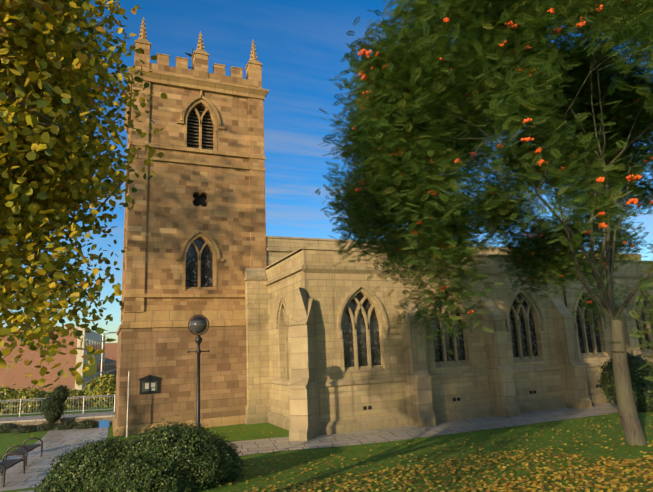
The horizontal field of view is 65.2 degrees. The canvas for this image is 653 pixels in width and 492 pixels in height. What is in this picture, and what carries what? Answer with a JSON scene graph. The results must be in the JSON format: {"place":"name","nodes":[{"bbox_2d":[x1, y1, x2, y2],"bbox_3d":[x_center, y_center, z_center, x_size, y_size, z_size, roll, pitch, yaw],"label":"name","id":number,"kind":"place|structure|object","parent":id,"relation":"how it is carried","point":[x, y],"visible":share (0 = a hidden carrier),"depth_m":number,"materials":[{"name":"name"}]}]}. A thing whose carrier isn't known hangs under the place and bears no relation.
{"place":"outdoors","nodes":[
{"label":"outdoors","id":0,"kind":"place"},
{"bbox_2d":[0,419,98,433],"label":"plant bed","id":1,"kind":"object","parent":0,"point":[36,427],"depth_m":26.28,"materials":[{"name":"green plant"}]},
{"bbox_2d":[0,426,107,491],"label":"path","id":2,"kind":"structure","parent":0,"point":[17,478],"depth_m":19.59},
{"bbox_2d":[0,451,25,486],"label":"bench","id":3,"kind":"object","parent":2,"relation":"on","point":[5,465],"visible":1,"depth_m":15.91,"materials":[{"name":"black metal"}]},
{"bbox_2d":[5,437,42,465],"bbox_3d":[-10.785,7.351,18.242,0.689,0.710,1.800,0,-12,-13],"label":"bench","id":4,"kind":"object","parent":2,"relation":"on","point":[25,449],"visible":0.94,"depth_m":18.09,"materials":[{"name":"black metal"}]},
{"bbox_2d":[40,384,70,422],"bbox_3d":[-14.466,8.458,27.183,1.486,2.154,1.223,2,-13,-23],"label":"shrub","id":5,"kind":"object","parent":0,"point":[62,393],"depth_m":26.96,"materials":[{"name":"green plant"}]},
{"bbox_2d":[0,370,115,414],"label":"street hedge","id":6,"kind":"object","parent":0,"point":[102,383],"depth_m":37.97,"materials":[{"name":"green plant"}]},
{"bbox_2d":[0,411,115,425],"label":"street pavement","id":7,"kind":"structure","parent":0,"point":[110,416],"depth_m":27.84,"materials":[{"name":"grey concrete"}]},
{"bbox_2d":[0,394,115,416],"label":"street railing","id":8,"kind":"object","parent":7,"relation":"on","point":[84,397],"visible":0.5,"depth_m":33.95,"materials":[{"name":"silver metal"}]},
{"bbox_2d":[100,332,116,375],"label":"lamp post","id":9,"kind":"object","parent":7,"relation":"on","point":[102,349],"visible":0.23,"depth_m":49.27,"materials":[{"name":"silver metal"}]},
{"bbox_2d":[0,327,117,391],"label":"background buildings","id":10,"kind":"structure","parent":0,"point":[17,372],"depth_m":61.83,"materials":[{"name":"brick"}]},
{"bbox_2d":[0,0,167,387],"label":"lime tree","id":11,"kind":"object","parent":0,"point":[47,173],"depth_m":5.47,"materials":[{"name":"yellow plant"}]},
{"bbox_2d":[123,83,250,317],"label":"tower wall","id":12,"kind":"structure","parent":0,"point":[176,218],"depth_m":27.48,"materials":[{"name":"brown stone"}]},
{"bbox_2d":[176,90,224,290],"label":"tower windows","id":13,"kind":"structure","parent":12,"relation":"in","point":[197,268],"depth_m":27.41,"materials":[{"name":"beige stone"}]},
{"bbox_2d":[0,373,652,491],"bbox_3d":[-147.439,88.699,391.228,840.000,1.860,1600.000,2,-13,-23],"label":"lawn","id":14,"kind":"structure","parent":0,"point":[418,448],"depth_m":14.42,"materials":[{"name":"green plant"}]},
{"bbox_2d":[99,420,108,427],"bbox_3d":[-11.562,9.253,26.528,0.500,0.380,0.060,2,-13,-23],"label":"sign","id":15,"kind":"object","parent":14,"relation":"on","point":[103,423],"visible":0.79,"depth_m":26.49,"materials":[{"name":"blue"}]},
{"bbox_2d":[126,371,129,436],"bbox_3d":[-9.050,7.210,23.256,0.070,2.900,0.070,-13,-16,43],"label":"grey pole","id":16,"kind":"object","parent":14,"relation":"on","point":[127,404],"visible":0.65,"depth_m":23.23,"materials":[{"name":"silver metal"}]},
{"bbox_2d":[27,415,250,491],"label":"bush","id":17,"kind":"object","parent":14,"relation":"on","point":[215,446],"depth_m":11.67,"materials":[{"name":"green plant"}]},
{"bbox_2d":[112,17,268,436],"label":"church tower","id":18,"kind":"structure","parent":14,"relation":"on","point":[158,343],"depth_m":26.00,"materials":[{"name":"brown stone"}]},
{"bbox_2d":[139,375,160,393],"bbox_3d":[-8.479,6.622,24.452,1.000,0.880,0.087,2,-13,-23],"label":"notice board","id":19,"kind":"object","parent":18,"relation":"attached to","point":[149,384],"visible":1,"depth_m":24.42,"materials":[{"name":"black metal"}]},
{"bbox_2d":[184,48,192,69],"bbox_3d":[-8.519,-10.734,32.564,1.035,4.100,1.274,-7,-12,21],"label":"weather vane","id":20,"kind":"object","parent":18,"relation":"on","point":[190,55],"visible":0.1,"depth_m":32.62,"materials":[{"name":"metal"}]},
{"bbox_2d":[187,315,209,432],"bbox_3d":[-3.859,4.373,15.349,0.497,4.594,0.486,-7,-12,20],"label":"lamp post","id":21,"kind":"object","parent":14,"relation":"on","point":[198,341],"visible":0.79,"depth_m":15.47,"materials":[{"name":"black metal"}]},
{"bbox_2d":[190,320,207,333],"bbox_3d":[-3.943,2.438,15.744,0.540,0.540,0.540,2,-13,-23],"label":"lamp globe","id":22,"kind":"object","parent":21,"relation":"attached to","point":[198,326],"visible":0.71,"depth_m":15.54,"materials":[{"name":"glass"}]},
{"bbox_2d":[2,412,652,491],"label":"fallen leaves","id":23,"kind":"object","parent":14,"relation":"on","point":[562,474],"visible":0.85,"depth_m":11.00,"materials":[{"name":"plant"}]},
{"bbox_2d":[244,246,652,440],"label":"stone trim","id":24,"kind":"structure","parent":14,"relation":"on","point":[301,423],"depth_m":24.39,"materials":[{"name":"beige stone"}]},
{"bbox_2d":[561,273,567,307],"bbox_3d":[13.219,4.931,27.624,0.260,7.000,0.257,2,-13,-23],"label":"drain pipe","id":25,"kind":"object","parent":24,"relation":"attached to","point":[565,300],"visible":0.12,"depth_m":28.05,"materials":[{"name":"black metal"}]},
{"bbox_2d":[265,236,640,265],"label":"church nave","id":26,"kind":"structure","parent":14,"relation":"on","point":[278,248],"depth_m":29.08,"materials":[{"name":"beige stone"}]},
{"bbox_2d":[315,0,652,445],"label":"rowan tree","id":27,"kind":"object","parent":14,"relation":"on","point":[396,114],"depth_m":11.28,"materials":[{"name":"green plant"}]},
{"bbox_2d":[352,0,652,313],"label":"rowan berries","id":28,"kind":"object","parent":27,"relation":"attached to","point":[538,151],"visible":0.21,"depth_m":10.74,"materials":[{"name":"orange plant"}]},
{"bbox_2d":[597,348,652,412],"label":"bush","id":29,"kind":"object","parent":14,"relation":"on","point":[637,360],"depth_m":24.19,"materials":[{"name":"green plant"}]},
{"bbox_2d":[0,0,652,342],"label":"sky","id":30,"kind":"structure","parent":0,"point":[300,45],"materials":[{"name":"blue"}]},
{"bbox_2d":[39,402,618,480],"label":"path","id":31,"kind":"structure","parent":0,"point":[247,447],"depth_m":21.01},
{"bbox_2d":[266,249,652,422],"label":"church aisle walls","id":32,"kind":"structure","parent":0,"point":[328,292],"depth_m":24.21,"materials":[{"name":"beige stone"}]},
{"bbox_2d":[276,284,652,379],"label":"arched windows","id":33,"kind":"structure","parent":32,"relation":"in","point":[361,341],"depth_m":25.05,"materials":[{"name":"beige stone"}]}
]}

